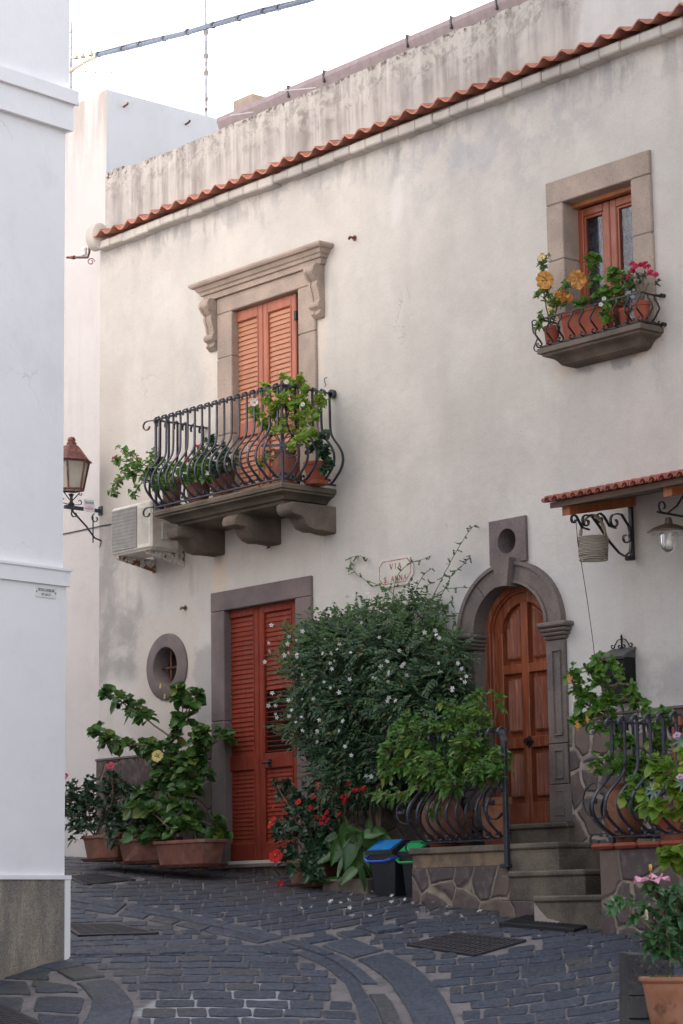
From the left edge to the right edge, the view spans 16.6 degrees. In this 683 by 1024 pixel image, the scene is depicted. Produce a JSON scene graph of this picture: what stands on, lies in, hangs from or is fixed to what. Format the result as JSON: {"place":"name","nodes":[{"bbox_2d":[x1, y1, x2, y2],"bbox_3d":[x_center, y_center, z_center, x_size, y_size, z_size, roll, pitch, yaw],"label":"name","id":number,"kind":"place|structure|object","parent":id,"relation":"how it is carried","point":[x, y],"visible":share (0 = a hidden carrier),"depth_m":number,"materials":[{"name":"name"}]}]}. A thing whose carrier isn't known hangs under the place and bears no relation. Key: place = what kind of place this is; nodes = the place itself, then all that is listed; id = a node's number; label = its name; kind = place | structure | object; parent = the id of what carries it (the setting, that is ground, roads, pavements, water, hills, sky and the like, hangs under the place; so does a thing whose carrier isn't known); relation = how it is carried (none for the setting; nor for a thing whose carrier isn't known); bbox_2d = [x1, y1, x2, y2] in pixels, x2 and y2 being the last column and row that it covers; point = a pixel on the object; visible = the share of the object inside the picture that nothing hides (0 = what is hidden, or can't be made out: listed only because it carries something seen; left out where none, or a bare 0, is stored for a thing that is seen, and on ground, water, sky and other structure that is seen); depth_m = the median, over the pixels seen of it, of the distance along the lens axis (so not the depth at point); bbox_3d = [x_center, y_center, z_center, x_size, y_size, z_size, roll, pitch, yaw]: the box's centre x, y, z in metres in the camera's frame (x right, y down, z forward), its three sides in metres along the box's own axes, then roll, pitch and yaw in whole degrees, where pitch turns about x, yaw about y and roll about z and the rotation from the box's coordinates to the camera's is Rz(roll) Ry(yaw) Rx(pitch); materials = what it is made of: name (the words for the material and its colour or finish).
{"place":"outdoors","nodes":[
{"label":"outdoors","id":0,"kind":"place"},
{"bbox_2d":[69,0,492,117],"label":"sky","id":1,"kind":"structure","parent":0,"point":[262,55],"materials":[{"name":"white"}]},
{"bbox_2d":[0,856,682,1023],"bbox_3d":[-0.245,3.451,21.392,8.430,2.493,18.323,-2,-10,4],"label":"cobbles","id":2,"kind":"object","parent":0,"point":[547,962],"visible":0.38,"depth_m":15.98,"materials":[{"name":"grey stone"}]},
{"bbox_2d":[0,1005,44,1023],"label":"manhole cover","id":3,"kind":"object","parent":2,"relation":"on","point":[8,1015],"visible":1,"depth_m":15.38,"materials":[{"name":"metal"}]},
{"bbox_2d":[0,0,78,979],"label":"white building","id":4,"kind":"structure","parent":2,"relation":"on","point":[39,99],"depth_m":17.60,"materials":[{"name":"paint"}]},
{"bbox_2d":[35,586,55,598],"bbox_3d":[-2.213,0.601,17.538,0.009,0.080,0.200,-9,-13,41],"label":"wall plate","id":5,"kind":"object","parent":4,"relation":"attached to","point":[45,592],"depth_m":17.53,"materials":[{"name":"beige ceramic"}]},
{"bbox_2d":[0,960,133,1023],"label":"sidewalk slabs","id":6,"kind":"structure","parent":2,"relation":"on","point":[112,1003],"depth_m":15.87,"materials":[{"name":"grey stone"}]},
{"bbox_2d":[70,873,135,885],"bbox_3d":[-2.261,3.328,21.226,0.525,0.128,0.877,5,-11,-29],"label":"drain grate","id":7,"kind":"object","parent":2,"relation":"on","point":[92,879],"visible":0.96,"depth_m":21.14,"materials":[{"name":"metal"}]},
{"bbox_2d":[65,762,141,861],"bbox_3d":[-2.312,2.863,22.293,1.159,0.918,0.459,-8,-12,37],"label":"potted plant","id":8,"kind":"object","parent":2,"relation":"on","point":[96,849],"visible":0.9,"depth_m":22.27,"materials":[{"name":"green plant"}]},
{"bbox_2d":[70,923,158,936],"bbox_3d":[-1.841,3.233,18.130,0.397,0.104,1.188,8,-13,-40],"label":"drain grate","id":9,"kind":"object","parent":2,"relation":"on","point":[92,929],"visible":0.88,"depth_m":18.09,"materials":[{"name":"metal"}]},
{"bbox_2d":[63,89,218,856],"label":"house","id":10,"kind":"structure","parent":2,"relation":"on","point":[112,130],"depth_m":24.59,"materials":[{"name":"white paint"}]},
{"bbox_2d":[69,22,113,88],"bbox_3d":[-3.213,-5.389,30.042,0.044,2.151,0.991,8,-13,-40],"label":"antenna","id":11,"kind":"object","parent":10,"relation":"on","point":[71,59],"visible":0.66,"depth_m":30.43,"materials":[{"name":"metal"}]},
{"bbox_2d":[203,0,208,115],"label":"antenna","id":12,"kind":"object","parent":10,"relation":"attached to","point":[205,57],"visible":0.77,"depth_m":27.32,"materials":[{"name":"white metal"}]},
{"bbox_2d":[100,780,182,864],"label":"potted plant","id":13,"kind":"object","parent":2,"relation":"on","point":[133,852],"visible":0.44,"depth_m":21.65,"materials":[{"name":"green plant"}]},
{"bbox_2d":[86,681,237,868],"bbox_3d":[-1.660,2.407,21.680,1.920,1.778,0.822,-9,-13,40],"label":"potted plant","id":14,"kind":"object","parent":2,"relation":"on","point":[170,764],"visible":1,"depth_m":21.42,"materials":[{"name":"green plant"}]},
{"bbox_2d":[70,893,454,1023],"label":"gutter slabs","id":15,"kind":"structure","parent":2,"relation":"on","point":[421,997],"depth_m":16.28,"materials":[{"name":"grey stone"}]},
{"bbox_2d":[276,880,284,886],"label":"fallen flower","id":16,"kind":"object","parent":2,"relation":"on","point":[280,882],"visible":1,"depth_m":19.73,"materials":[{"name":"red plant"}]},
{"bbox_2d":[267,777,341,887],"bbox_3d":[-0.339,2.720,19.994,0.666,0.963,1.039,8,-13,-40],"label":"potted plant","id":17,"kind":"object","parent":2,"relation":"on","point":[302,872],"visible":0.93,"depth_m":19.90,"materials":[{"name":"green plant"}]},
{"bbox_2d":[306,777,366,877],"bbox_3d":[0.111,2.672,19.806,0.553,0.887,0.824,8,-13,-40],"label":"euphorbia","id":18,"kind":"object","parent":2,"relation":"on","point":[329,821],"visible":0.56,"depth_m":19.79,"materials":[{"name":"plant"}]},
{"bbox_2d":[312,814,391,894],"bbox_3d":[0.231,2.875,19.450,0.765,0.736,0.891,8,-13,-40],"label":"calla bed","id":19,"kind":"object","parent":2,"relation":"on","point":[348,847],"visible":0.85,"depth_m":19.30,"materials":[{"name":"green plant"}]},
{"bbox_2d":[85,0,682,939],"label":"house","id":20,"kind":"structure","parent":2,"relation":"on","point":[457,174],"depth_m":20.12,"materials":[{"name":"paint"}]},
{"bbox_2d":[66,246,94,264],"bbox_3d":[-2.710,-2.639,24.199,0.419,0.235,0.071,-9,-13,39],"label":"insulator bracket","id":21,"kind":"object","parent":20,"relation":"attached to","point":[84,255],"visible":1,"depth_m":24.14,"materials":[{"name":"white metal"}]},
{"bbox_2d":[63,437,102,545],"bbox_3d":[-2.640,-0.211,23.481,0.571,1.093,0.372,3,-11,-23],"label":"street lantern","id":22,"kind":"object","parent":20,"relation":"attached to","point":[77,462],"visible":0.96,"depth_m":23.41,"materials":[{"name":"black metal"}]},
{"bbox_2d":[63,524,111,534],"bbox_3d":[-2.742,0.222,24.230,0.169,0.082,1.765,6,-12,-33],"label":"cable","id":23,"kind":"object","parent":20,"relation":"attached to","point":[86,529],"visible":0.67,"depth_m":24.16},
{"bbox_2d":[107,444,182,509],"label":"potted plant","id":24,"kind":"object","parent":20,"relation":"on","point":[137,465],"visible":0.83,"depth_m":22.03,"materials":[{"name":"green plant"}]},
{"bbox_2d":[111,500,184,572],"bbox_3d":[-1.812,0.217,22.549,0.484,0.641,0.751,8,-13,-40],"label":"air conditioner","id":25,"kind":"object","parent":20,"relation":"attached to","point":[137,537],"visible":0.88,"depth_m":22.40,"materials":[{"name":"white metal"}]},
{"bbox_2d":[168,653,176,680],"bbox_3d":[-1.556,1.506,22.651,0.030,0.399,0.399,8,-13,-40],"label":"oval window pane","id":26,"kind":"structure","parent":20,"relation":"in","point":[174,662],"depth_m":22.71,"materials":[{"name":"grey glass"}]},
{"bbox_2d":[180,605,186,610],"bbox_3d":[-1.520,0.915,22.408,0.070,0.052,0.052,8,-13,-40],"label":"tap","id":27,"kind":"object","parent":20,"relation":"attached to","point":[184,607],"visible":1,"depth_m":22.41,"materials":[{"name":"gold metal"}]},
{"bbox_2d":[69,0,315,73],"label":"overhead cable","id":28,"kind":"object","parent":20,"relation":"attached to","point":[215,24],"visible":0.98,"depth_m":20.58,"materials":[{"name":"grey metal"}]},
{"bbox_2d":[174,444,213,502],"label":"potted plant","id":29,"kind":"object","parent":20,"relation":"on","point":[194,481],"visible":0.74,"depth_m":21.70,"materials":[{"name":"green plant"}]},
{"bbox_2d":[202,433,241,496],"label":"potted plant","id":30,"kind":"object","parent":20,"relation":"on","point":[222,471],"visible":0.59,"depth_m":21.48,"materials":[{"name":"green plant"}]},
{"bbox_2d":[229,600,297,860],"bbox_3d":[-0.752,1.997,21.465,0.135,2.359,1.135,8,-13,-40],"label":"shutter door","id":31,"kind":"structure","parent":20,"relation":"in","point":[260,756],"depth_m":21.49,"materials":[{"name":"red wood"}]},
{"bbox_2d":[237,293,299,490],"bbox_3d":[-0.711,-1.017,21.924,0.085,1.921,1.014,8,-13,-40],"label":"balcony shutter door","id":32,"kind":"structure","parent":20,"relation":"in","point":[268,345],"depth_m":21.95,"materials":[{"name":"orange wood"}]},
{"bbox_2d":[230,87,315,115],"bbox_3d":[-0.672,-3.994,22.698,0.011,0.136,1.307,8,-13,-40],"label":"washing line","id":33,"kind":"object","parent":20,"relation":"attached to","point":[277,91],"visible":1,"depth_m":22.56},
{"bbox_2d":[244,372,331,483],"bbox_3d":[-0.477,-0.788,20.656,0.672,1.056,1.171,8,-13,-40],"label":"potted plant","id":34,"kind":"object","parent":20,"relation":"on","point":[302,435],"visible":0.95,"depth_m":20.72,"materials":[{"name":"green plant"}]},
{"bbox_2d":[303,429,335,486],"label":"potted plant","id":35,"kind":"object","parent":20,"relation":"on","point":[317,476],"visible":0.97,"depth_m":20.68,"materials":[{"name":"green plant"}]},
{"bbox_2d":[348,235,356,240],"bbox_3d":[0.090,-2.466,21.049,0.080,0.052,0.052,8,-13,-40],"label":"wall fitting","id":36,"kind":"object","parent":20,"relation":"attached to","point":[353,237],"depth_m":21.05,"materials":[{"name":"brown metal"}]},
{"bbox_2d":[262,525,481,833],"bbox_3d":[0.262,1.511,19.637,1.088,2.680,3.020,8,-13,-40],"label":"jasmine bush","id":37,"kind":"object","parent":20,"relation":"attached to","point":[330,700],"visible":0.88,"depth_m":19.57,"materials":[{"name":"green plant"}]},
{"bbox_2d":[377,554,413,587],"bbox_3d":[0.466,0.513,20.200,0.014,0.255,0.457,8,-13,-40],"label":"street name plate","id":38,"kind":"object","parent":20,"relation":"attached to","point":[388,571],"visible":0.98,"depth_m":20.20,"materials":[{"name":"white ceramic"}]},
{"bbox_2d":[370,693,491,847],"bbox_3d":[0.641,2.017,18.574,0.788,1.271,1.843,1,-10,-11],"label":"potted plant","id":39,"kind":"object","parent":20,"relation":"on","point":[426,755],"visible":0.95,"depth_m":18.36,"materials":[{"name":"green plant"}]},
{"bbox_2d":[456,794,473,845],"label":"potted plant","id":40,"kind":"object","parent":20,"relation":"on","point":[466,826],"visible":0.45,"depth_m":18.85,"materials":[{"name":"orange plant"}]},
{"bbox_2d":[442,686,514,844],"bbox_3d":[1.092,1.922,18.005,0.527,1.252,1.133,1,-10,-12],"label":"potted plant","id":41,"kind":"object","parent":20,"relation":"on","point":[492,765],"visible":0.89,"depth_m":18.01,"materials":[{"name":"green plant"}]},
{"bbox_2d":[484,586,550,823],"bbox_3d":[1.515,1.553,19.058,0.140,1.971,0.849,8,-13,-40],"label":"arched door","id":42,"kind":"structure","parent":20,"relation":"in","point":[515,652],"depth_m":19.10,"materials":[{"name":"brown wood"}]},
{"bbox_2d":[531,253,572,344],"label":"potted plant","id":43,"kind":"object","parent":20,"relation":"on","point":[558,300],"visible":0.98,"depth_m":18.79,"materials":[{"name":"orange plant"}]},
{"bbox_2d":[576,522,594,653],"bbox_3d":[1.861,0.608,17.975,0.029,0.990,0.678,-3,-10,15],"label":"cord","id":44,"kind":"object","parent":20,"relation":"attached to","point":[585,590],"visible":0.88,"depth_m":18.14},
{"bbox_2d":[577,514,608,561],"bbox_3d":[1.916,0.191,17.857,0.242,0.367,0.243,8,-13,-40],"label":"wicker basket","id":45,"kind":"object","parent":20,"relation":"hanging from","point":[593,548],"visible":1,"depth_m":17.76,"materials":[{"name":"beige wicker"}]},
{"bbox_2d":[558,251,635,339],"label":"potted plant","id":46,"kind":"object","parent":20,"relation":"on","point":[604,292],"visible":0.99,"depth_m":18.42,"materials":[{"name":"green plant"}]},
{"bbox_2d":[572,186,634,321],"bbox_3d":[2.178,-1.999,18.884,0.182,1.156,0.770,8,-13,-40],"label":"window","id":47,"kind":"structure","parent":20,"relation":"in","point":[605,228],"depth_m":18.93,"materials":[{"name":"orange wood"}]},
{"bbox_2d":[561,650,653,842],"bbox_3d":[1.839,1.667,16.627,0.729,1.384,0.423,-9,-13,39],"label":"potted plant","id":48,"kind":"object","parent":20,"relation":"on","point":[605,700],"visible":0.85,"depth_m":16.70,"materials":[{"name":"green plant"}]},
{"bbox_2d":[601,634,635,703],"bbox_3d":[2.126,1.203,18.050,0.167,0.539,0.268,8,-13,-40],"label":"lantern","id":49,"kind":"object","parent":20,"relation":"attached to","point":[624,656],"visible":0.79,"depth_m":17.98,"materials":[{"name":"black paint"}]},
{"bbox_2d":[603,663,622,697],"bbox_3d":[2.083,1.303,17.993,0.012,0.264,0.203,8,-13,-40],"label":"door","id":50,"kind":"structure","parent":49,"relation":"in","point":[618,689],"depth_m":17.98,"materials":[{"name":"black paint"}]},
{"bbox_2d":[618,294,629,324],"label":"potted plant","id":51,"kind":"object","parent":20,"relation":"on","point":[623,316],"visible":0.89,"depth_m":18.25,"materials":[{"name":"green plant"}]},
{"bbox_2d":[587,704,682,840],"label":"potted plant","id":52,"kind":"object","parent":20,"relation":"on","point":[615,767],"visible":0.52,"depth_m":16.14,"materials":[{"name":"green plant"}]},
{"bbox_2d":[626,261,661,323],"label":"potted plant","id":53,"kind":"object","parent":20,"relation":"on","point":[643,306],"visible":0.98,"depth_m":18.11,"materials":[{"name":"green plant"}]},
{"bbox_2d":[634,731,682,912],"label":"potted plant","id":54,"kind":"object","parent":20,"relation":"on","point":[654,810],"visible":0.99,"depth_m":14.96,"materials":[{"name":"green plant"}]},
{"bbox_2d":[647,495,682,552],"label":"wall lamp","id":55,"kind":"object","parent":20,"relation":"attached to","point":[668,529],"visible":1,"depth_m":17.20,"materials":[{"name":"black metal"}]},
{"bbox_2d":[672,716,682,766],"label":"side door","id":56,"kind":"structure","parent":20,"relation":"in","point":[680,721],"depth_m":17.57,"materials":[{"name":"brown wood"}]},
{"bbox_2d":[364,839,417,896],"bbox_3d":[0.395,2.884,18.959,0.332,0.462,0.368,8,-13,-40],"label":"food waste bin","id":57,"kind":"object","parent":2,"relation":"on","point":[387,873],"visible":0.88,"depth_m":18.86,"materials":[{"name":"grey plastic"}]},
{"bbox_2d":[395,840,429,896],"bbox_3d":[0.631,2.861,18.750,0.332,0.462,0.322,8,-13,-40],"label":"food waste bin","id":58,"kind":"object","parent":2,"relation":"on","point":[406,859],"visible":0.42,"depth_m":18.71,"materials":[{"name":"grey plastic"}]},
{"bbox_2d":[406,932,525,956],"bbox_3d":[0.828,2.949,15.984,0.490,0.156,0.780,8,-13,-40],"label":"drain grate","id":59,"kind":"object","parent":2,"relation":"on","point":[467,944],"visible":1,"depth_m":15.94,"materials":[{"name":"metal"}]},
{"bbox_2d":[499,914,586,932],"bbox_3d":[1.469,2.902,16.544,0.495,0.138,0.901,8,-13,-40],"label":"doormat","id":60,"kind":"object","parent":2,"relation":"on","point":[527,921],"visible":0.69,"depth_m":16.37,"materials":[{"name":"black rubber"}]},
{"bbox_2d":[605,864,682,1023],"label":"potted plant","id":61,"kind":"object","parent":2,"relation":"on","point":[664,998],"visible":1,"depth_m":10.10,"materials":[{"name":"green plant"}]},
{"bbox_2d":[619,952,674,1023],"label":"stone pillar","id":62,"kind":"structure","parent":2,"relation":"on","point":[633,967],"depth_m":10.70,"materials":[{"name":"grey stone"}]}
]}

